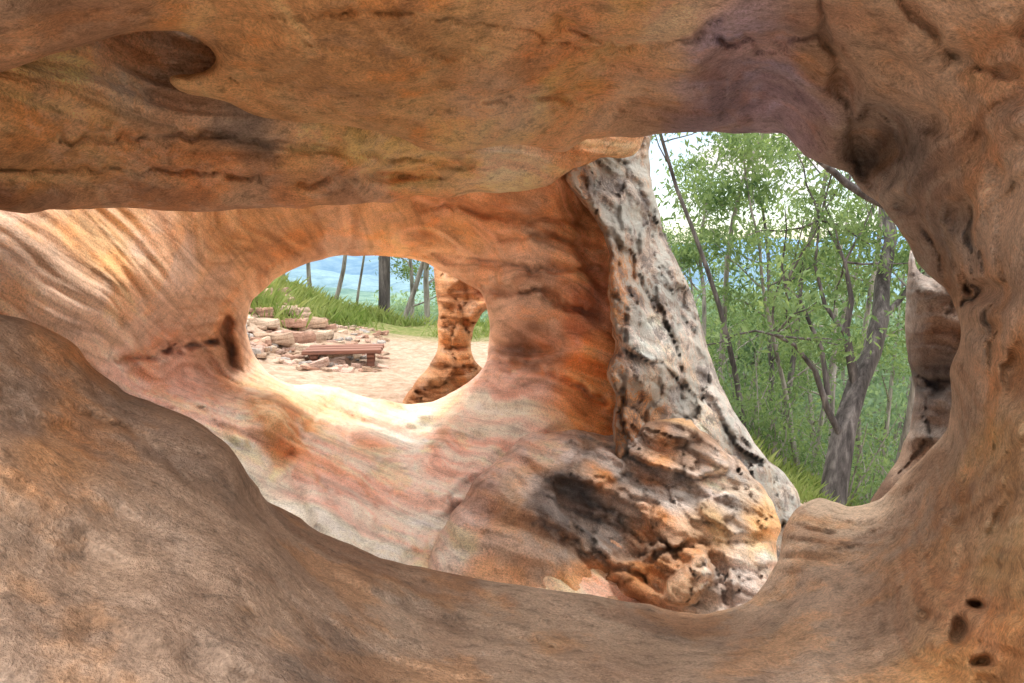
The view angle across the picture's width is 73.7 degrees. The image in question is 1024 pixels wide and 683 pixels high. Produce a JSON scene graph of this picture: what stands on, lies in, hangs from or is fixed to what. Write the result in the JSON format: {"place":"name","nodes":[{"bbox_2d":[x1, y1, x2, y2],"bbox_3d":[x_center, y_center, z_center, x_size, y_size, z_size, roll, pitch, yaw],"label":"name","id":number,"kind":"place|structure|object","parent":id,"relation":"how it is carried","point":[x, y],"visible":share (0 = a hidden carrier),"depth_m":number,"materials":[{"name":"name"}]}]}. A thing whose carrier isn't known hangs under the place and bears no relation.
{"place":"outdoors","nodes":[
{"label":"outdoors","id":0,"kind":"place"},
{"bbox_2d":[247,266,904,504],"bbox_3d":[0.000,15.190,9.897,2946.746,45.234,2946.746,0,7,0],"label":"ground","id":1,"kind":"structure","parent":0,"point":[410,350],"depth_m":9.64,"materials":[{"name":"beige sand"}]},
{"bbox_2d":[247,287,361,359],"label":"stone steps","id":2,"kind":"structure","parent":1,"relation":"on","point":[301,341],"depth_m":9.30,"materials":[{"name":"beige stone"}]},
{"bbox_2d":[306,263,311,287],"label":"gum tree","id":3,"kind":"object","parent":1,"relation":"on","point":[308,270],"depth_m":20.68,"materials":[{"name":"grey plant"}]},
{"bbox_2d":[246,300,389,372],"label":"loose rocks","id":4,"kind":"object","parent":1,"relation":"on","point":[260,348],"visible":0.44,"depth_m":8.33,"materials":[{"name":"beige stone"}]},
{"bbox_2d":[335,255,346,298],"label":"gum tree","id":5,"kind":"object","parent":1,"relation":"on","point":[341,277],"depth_m":18.83,"materials":[{"name":"grey plant"}]},
{"bbox_2d":[301,344,383,366],"bbox_3d":[-2.051,0.195,8.387,0.950,0.248,0.625,-1,7,-10],"label":"wooden bench","id":6,"kind":"object","parent":1,"relation":"on","point":[314,352],"visible":0.84,"depth_m":8.17,"materials":[{"name":"brown wood"}]},
{"bbox_2d":[356,256,364,301],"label":"gum tree","id":7,"kind":"object","parent":1,"relation":"on","point":[360,279],"depth_m":21.86,"materials":[{"name":"grey plant"}]},
{"bbox_2d":[378,256,389,315],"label":"gum tree","id":8,"kind":"object","parent":1,"relation":"on","point":[384,282],"depth_m":14.76,"materials":[{"name":"grey plant"}]},
{"bbox_2d":[369,257,436,317],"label":"gum tree","id":9,"kind":"object","parent":1,"relation":"on","point":[410,269],"visible":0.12,"depth_m":21.26,"materials":[{"name":"green plant"}]},
{"bbox_2d":[403,261,423,318],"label":"gum tree","id":10,"kind":"object","parent":1,"relation":"on","point":[414,289],"depth_m":16.96,"materials":[{"name":"grey plant"}]},
{"bbox_2d":[398,258,434,324],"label":"gum tree","id":11,"kind":"object","parent":1,"relation":"on","point":[426,282],"depth_m":16.75,"materials":[{"name":"grey plant"}]},
{"bbox_2d":[402,267,486,403],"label":"sandstone pillar","id":12,"kind":"structure","parent":1,"relation":"on","point":[454,365],"depth_m":6.44,"materials":[{"name":"brown stone"}]},
{"bbox_2d":[0,0,1023,682],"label":"sandstone cave","id":13,"kind":"structure","parent":1,"relation":"on","point":[192,490],"depth_m":2.11},
{"bbox_2d":[249,271,860,505],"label":"grass","id":14,"kind":"structure","parent":1,"relation":"on","point":[326,306],"depth_m":12.24,"materials":[{"name":"green plant"}]},
{"bbox_2d":[428,418,780,613],"bbox_3d":[0.553,1.151,3.986,1.823,1.276,2.934,3,7,23],"label":"sandstone boulder","id":15,"kind":"object","parent":1,"relation":"on","point":[683,510],"visible":0.66,"depth_m":3.57,"materials":[{"name":"brown stone"}]},
{"bbox_2d":[344,229,923,498],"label":"distant trees","id":16,"kind":"object","parent":1,"relation":"on","point":[878,400],"visible":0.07,"depth_m":27.39,"materials":[{"name":"green plant"}]},
{"bbox_2d":[651,134,682,250],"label":"gum tree","id":17,"kind":"object","parent":1,"relation":"on","point":[664,234],"visible":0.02,"depth_m":19.16,"materials":[{"name":"green plant"}]},
{"bbox_2d":[565,135,800,559],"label":"lichen rock column","id":18,"kind":"structure","parent":1,"relation":"on","point":[660,366],"depth_m":4.43,"materials":[{"name":"stone"}]},
{"bbox_2d":[650,132,765,339],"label":"gum tree","id":19,"kind":"object","parent":1,"relation":"on","point":[697,167],"visible":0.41,"depth_m":17.46,"materials":[{"name":"green plant"}]},
{"bbox_2d":[655,132,768,426],"bbox_3d":[2.302,-2.064,11.220,3.875,8.602,3.214,-7,9,-43],"label":"gum tree","id":20,"kind":"object","parent":1,"relation":"on","point":[714,292],"visible":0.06,"depth_m":11.55,"materials":[{"name":"grey plant"}]},
{"bbox_2d":[662,220,761,365],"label":"gum tree","id":21,"kind":"object","parent":1,"relation":"on","point":[672,236],"visible":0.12,"depth_m":22.48,"materials":[{"name":"green plant"}]},
{"bbox_2d":[718,133,799,391],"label":"gum tree","id":22,"kind":"object","parent":1,"relation":"on","point":[726,276],"visible":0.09,"depth_m":13.98,"materials":[{"name":"green plant"}]},
{"bbox_2d":[707,243,840,409],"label":"gum tree","id":23,"kind":"object","parent":1,"relation":"on","point":[784,356],"visible":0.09,"depth_m":23.56,"materials":[{"name":"green plant"}]},
{"bbox_2d":[653,132,906,473],"bbox_3d":[4.852,-0.648,13.585,5.429,7.686,4.470,0,7,0],"label":"gum tree","id":24,"kind":"object","parent":1,"relation":"on","point":[709,194],"visible":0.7,"depth_m":12.99,"materials":[{"name":"green plant"}]},
{"bbox_2d":[713,132,868,447],"bbox_3d":[6.955,-1.172,18.006,4.023,10.082,4.111,6,9,39],"label":"gum tree","id":25,"kind":"object","parent":1,"relation":"on","point":[770,357],"visible":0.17,"depth_m":17.94,"materials":[{"name":"green plant"}]},
{"bbox_2d":[759,133,827,454],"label":"gum tree","id":26,"kind":"object","parent":1,"relation":"on","point":[793,359],"visible":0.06,"depth_m":16.13,"materials":[{"name":"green plant"}]},
{"bbox_2d":[689,274,906,505],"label":"understory shrubs","id":27,"kind":"object","parent":1,"relation":"on","point":[757,424],"visible":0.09,"depth_m":12.97,"materials":[{"name":"green plant"}]},
{"bbox_2d":[743,171,876,441],"bbox_3d":[9.791,-0.204,21.271,5.860,11.348,4.680,-2,7,-18],"label":"gum tree","id":28,"kind":"object","parent":1,"relation":"on","point":[832,403],"visible":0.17,"depth_m":20.47,"materials":[{"name":"green plant"}]},
{"bbox_2d":[703,134,924,505],"bbox_3d":[5.403,-0.043,11.092,5.837,7.121,3.186,-3,7,-23],"label":"gum tree","id":29,"kind":"object","parent":1,"relation":"on","point":[840,450],"visible":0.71,"depth_m":10.82,"materials":[{"name":"green plant"}]},
{"bbox_2d":[747,254,885,420],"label":"gum tree","id":30,"kind":"object","parent":1,"relation":"on","point":[794,399],"visible":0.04,"depth_m":26.47,"materials":[{"name":"green plant"}]},
{"bbox_2d":[746,175,907,498],"bbox_3d":[7.242,-1.498,14.303,4.979,11.810,6.243,0,7,0],"label":"gum tree","id":31,"kind":"object","parent":1,"relation":"on","point":[886,345],"visible":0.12,"depth_m":15.31,"materials":[{"name":"green plant"}]},
{"bbox_2d":[814,160,882,208],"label":"gum tree","id":32,"kind":"object","parent":1,"relation":"on","point":[845,182],"visible":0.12,"depth_m":5.98,"materials":[{"name":"plant"}]},
{"bbox_2d":[788,170,930,475],"bbox_3d":[8.806,-0.878,16.278,4.432,10.346,4.208,0,7,0],"label":"gum tree","id":33,"kind":"object","parent":1,"relation":"on","point":[822,412],"visible":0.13,"depth_m":16.74,"materials":[{"name":"green plant"}]},
{"bbox_2d":[797,180,931,464],"bbox_3d":[6.922,-1.456,10.924,5.477,10.588,5.131,0,7,0],"label":"gum tree","id":34,"kind":"object","parent":1,"relation":"on","point":[907,420],"visible":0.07,"depth_m":11.85,"materials":[{"name":"green plant"}]},
{"bbox_2d":[877,346,911,396],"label":"gum tree","id":35,"kind":"object","parent":1,"relation":"on","point":[899,370],"visible":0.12,"depth_m":23.53,"materials":[{"name":"green plant"}]},
{"bbox_2d":[302,254,906,287],"bbox_3d":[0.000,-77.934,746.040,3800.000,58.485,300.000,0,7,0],"label":"water","id":36,"kind":"structure","parent":0,"point":[353,264],"depth_m":661.67,"materials":[{"name":"blue liquid"}]},
{"bbox_2d":[370,228,907,268],"bbox_3d":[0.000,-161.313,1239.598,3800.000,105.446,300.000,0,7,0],"label":"hills","id":37,"kind":"structure","parent":0,"point":[764,252],"depth_m":1158.13,"materials":[{"name":"green plant"}]},
{"bbox_2d":[649,132,895,244],"label":"sky","id":38,"kind":"structure","parent":0,"point":[674,145],"materials":[{"name":"white"}]}
]}

